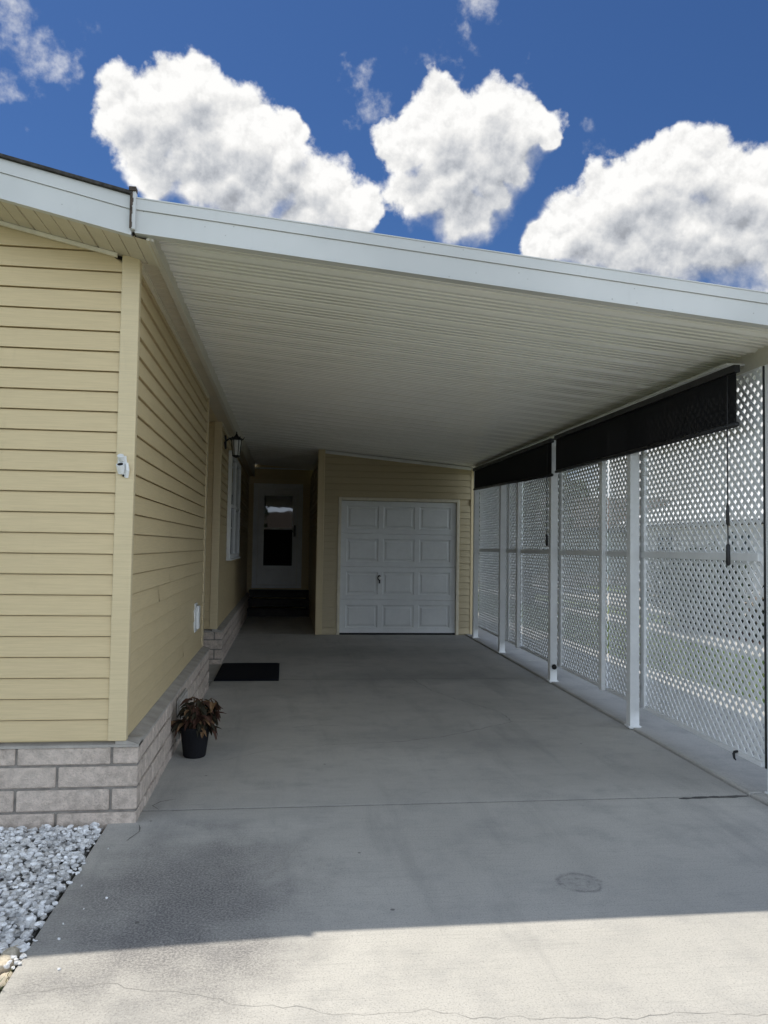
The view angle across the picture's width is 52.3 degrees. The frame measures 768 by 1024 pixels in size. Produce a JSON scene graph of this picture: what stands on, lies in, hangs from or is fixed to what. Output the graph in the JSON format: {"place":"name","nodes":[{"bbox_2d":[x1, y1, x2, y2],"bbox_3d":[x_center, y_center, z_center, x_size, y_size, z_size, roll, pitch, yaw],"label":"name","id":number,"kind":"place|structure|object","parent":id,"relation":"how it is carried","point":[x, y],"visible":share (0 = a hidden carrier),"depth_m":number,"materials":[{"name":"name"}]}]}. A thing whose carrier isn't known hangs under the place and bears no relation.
{"place":"outdoors","nodes":[
{"label":"outdoors","id":0,"kind":"place"},
{"bbox_2d":[0,822,108,992],"bbox_3d":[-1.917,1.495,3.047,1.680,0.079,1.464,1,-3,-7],"label":"gravel","id":1,"kind":"structure","parent":0,"point":[42,879],"depth_m":3.23,"materials":[{"name":"grey gravel"}]},
{"bbox_2d":[0,616,767,1023],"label":"driveway","id":2,"kind":"structure","parent":0,"point":[396,830],"depth_m":3.34,"materials":[{"name":"concrete"}]},
{"bbox_2d":[171,696,225,758],"bbox_3d":[-1.194,1.389,5.085,0.316,0.385,0.385,-1,-3,30],"label":"potted plant","id":3,"kind":"object","parent":2,"relation":"on","point":[194,726],"visible":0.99,"depth_m":5.00,"materials":[{"name":"brown plant"}]},
{"bbox_2d":[214,663,279,680],"bbox_3d":[-1.460,1.721,8.448,0.650,0.018,1.140,1,-3,-7],"label":"doormat","id":4,"kind":"object","parent":2,"relation":"on","point":[248,671],"visible":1,"depth_m":8.32,"materials":[{"name":"black rubber"}]},
{"bbox_2d":[247,589,308,616],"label":"entry steps","id":5,"kind":"structure","parent":2,"relation":"on","point":[286,612],"depth_m":15.43,"materials":[{"name":"black wood"}]},
{"bbox_2d":[308,449,473,634],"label":"storage shed","id":6,"kind":"structure","parent":2,"relation":"on","point":[390,546],"depth_m":12.32,"materials":[{"name":"beige"}]},
{"bbox_2d":[339,500,455,634],"bbox_3d":[0.232,0.881,12.293,1.832,2.092,0.134,1,-3,-7],"label":"garage door","id":7,"kind":"structure","parent":6,"relation":"in","point":[398,562],"depth_m":12.32,"materials":[{"name":"white metal"}]},
{"bbox_2d":[0,0,767,501],"label":"sky","id":8,"kind":"structure","parent":0,"point":[627,135],"materials":[{"name":"blue"}]},
{"bbox_2d":[479,486,573,603],"bbox_3d":[3.596,0.799,20.319,2.769,3.250,3.051,1,-3,-7],"label":"tree","id":9,"kind":"object","parent":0,"point":[525,536],"visible":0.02,"depth_m":19.85,"materials":[{"name":"grey plant"}]},
{"bbox_2d":[479,471,586,586],"bbox_3d":[3.988,-0.583,28.044,5.941,6.683,5.739,1,-3,-7],"label":"tree","id":10,"kind":"object","parent":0,"point":[539,497],"depth_m":26.85,"materials":[{"name":"grey plant"}]},
{"bbox_2d":[478,498,669,584],"bbox_3d":[7.947,1.224,35.254,10.240,3.830,6.900,1,-3,-7],"label":"neighbour home","id":11,"kind":"object","parent":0,"point":[588,544],"visible":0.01,"depth_m":32.36,"materials":[{"name":"grey"}]},
{"bbox_2d":[465,613,767,805],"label":"walkway","id":12,"kind":"structure","parent":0,"point":[745,776],"depth_m":6.17,"materials":[{"name":"concrete"}]},
{"bbox_2d":[129,186,767,794],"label":"carport","id":13,"kind":"object","parent":12,"relation":"on","point":[315,338],"visible":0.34,"depth_m":5.06,"materials":[{"name":"white metal"}]},
{"bbox_2d":[473,438,553,545],"bbox_3d":[1.545,-0.158,9.988,0.042,1.186,3.944,1,-3,-5],"label":"roller blind","id":14,"kind":"object","parent":13,"relation":"hanging from","point":[533,462],"visible":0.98,"depth_m":9.35,"materials":[{"name":"black fabric"}]},
{"bbox_2d":[478,366,766,768],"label":"lattice screen","id":15,"kind":"object","parent":13,"relation":"attached to","point":[738,555],"visible":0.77,"depth_m":5.81,"materials":[{"name":"white plastic"}]},
{"bbox_2d":[732,750,737,759],"bbox_3d":[2.112,1.463,4.702,0.038,0.060,0.022,1,-3,-7],"label":"cord hook","id":16,"kind":"object","parent":15,"relation":"attached to","point":[734,752],"visible":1,"depth_m":4.70,"materials":[{"name":"black metal"}]},
{"bbox_2d":[554,365,739,565],"bbox_3d":[1.887,-0.230,6.211,0.042,1.232,3.403,1,-3,-5],"label":"roller blind","id":17,"kind":"object","parent":13,"relation":"hanging from","point":[703,406],"visible":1,"depth_m":5.53,"materials":[{"name":"black fabric"}]},
{"bbox_2d":[478,584,763,700],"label":"ground","id":18,"kind":"structure","parent":0,"point":[647,637],"depth_m":12.95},
{"bbox_2d":[0,153,312,833],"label":"manufactured home","id":19,"kind":"object","parent":18,"relation":"on","point":[110,576],"visible":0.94,"depth_m":3.90,"materials":[{"name":"beige plastic"}]},
{"bbox_2d":[116,454,129,477],"bbox_3d":[-1.296,-0.230,3.880,0.064,0.120,0.056,1,-3,-7],"label":"flagpole bracket","id":20,"kind":"object","parent":19,"relation":"attached to","point":[122,465],"visible":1,"depth_m":3.88,"materials":[{"name":"white paint"}]},
{"bbox_2d":[193,602,199,632],"bbox_3d":[-1.631,0.920,6.816,0.044,0.250,0.160,1,-3,-7],"label":"outlet cover","id":21,"kind":"object","parent":19,"relation":"attached to","point":[196,623],"visible":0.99,"depth_m":6.76,"materials":[{"name":"white paint"}]},
{"bbox_2d":[226,450,240,560],"bbox_3d":[-2.159,-0.044,11.331,0.070,1.455,2.140,1,-3,-7],"label":"window","id":22,"kind":"structure","parent":19,"relation":"in","point":[234,467],"depth_m":11.16,"materials":[{"name":"white paint"}]},
{"bbox_2d":[224,432,244,457],"bbox_3d":[-1.852,-0.834,9.689,0.248,0.335,0.177,1,-3,-7],"label":"wall lantern","id":23,"kind":"object","parent":19,"relation":"attached to","point":[236,441],"depth_m":9.65,"materials":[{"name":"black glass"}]},
{"bbox_2d":[257,489,297,584],"bbox_3d":[-2.193,0.513,16.095,0.802,1.970,0.100,1,-3,-7],"label":"door","id":24,"kind":"structure","parent":19,"relation":"in","point":[278,508],"depth_m":16.12,"materials":[{"name":"white paint"}]},
{"bbox_2d":[0,594,763,990],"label":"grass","id":25,"kind":"structure","parent":18,"relation":"on","point":[658,664],"depth_m":10.27,"materials":[{"name":"green plant"}]},
{"bbox_2d":[612,486,763,609],"bbox_3d":[11.294,0.811,19.906,5.900,3.380,13.140,1,-3,-7],"label":"neighbour home","id":26,"kind":"object","parent":18,"relation":"on","point":[748,524],"visible":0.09,"depth_m":21.30,"materials":[{"name":"white"}]},
{"bbox_2d":[656,532,673,558],"bbox_3d":[8.334,0.992,23.156,0.050,0.800,1.100,1,-3,-7],"label":"window","id":27,"kind":"structure","parent":26,"relation":"in","point":[664,532],"depth_m":23.16,"materials":[{"name":"white paint"}]},
{"bbox_2d":[726,529,752,562],"bbox_3d":[8.800,0.842,19.388,0.070,0.825,1.140,1,-3,-7],"label":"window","id":28,"kind":"structure","parent":26,"relation":"in","point":[745,530],"depth_m":19.30,"materials":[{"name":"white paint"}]},
{"bbox_2d":[678,626,760,644],"bbox_3d":[5.690,2.099,13.341,1.700,0.045,3.000,1,-3,-7],"label":"mulch bed","id":29,"kind":"object","parent":18,"relation":"on","point":[752,640],"visible":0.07,"depth_m":13.07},
{"bbox_2d":[646,539,763,633],"bbox_3d":[5.551,1.366,13.702,2.037,1.823,2.063,0,-3,28],"label":"shrub","id":30,"kind":"object","parent":29,"relation":"on","point":[729,583],"visible":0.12,"depth_m":13.31,"materials":[{"name":"green plant"}]},
{"bbox_2d":[726,597,763,640],"bbox_3d":[5.919,1.725,12.471,0.986,0.780,0.955,1,-3,-7],"label":"shrub","id":31,"kind":"object","parent":29,"relation":"on","point":[752,616],"visible":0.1,"depth_m":12.42,"materials":[{"name":"green plant"}]},
{"bbox_2d":[478,586,763,656],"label":"path","id":32,"kind":"structure","parent":0,"point":[756,648],"depth_m":12.81,"materials":[{"name":"concrete"}]},
{"bbox_2d":[511,585,753,628],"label":"path","id":33,"kind":"structure","parent":0,"point":[608,600],"depth_m":22.63,"materials":[{"name":"concrete"}]}
]}

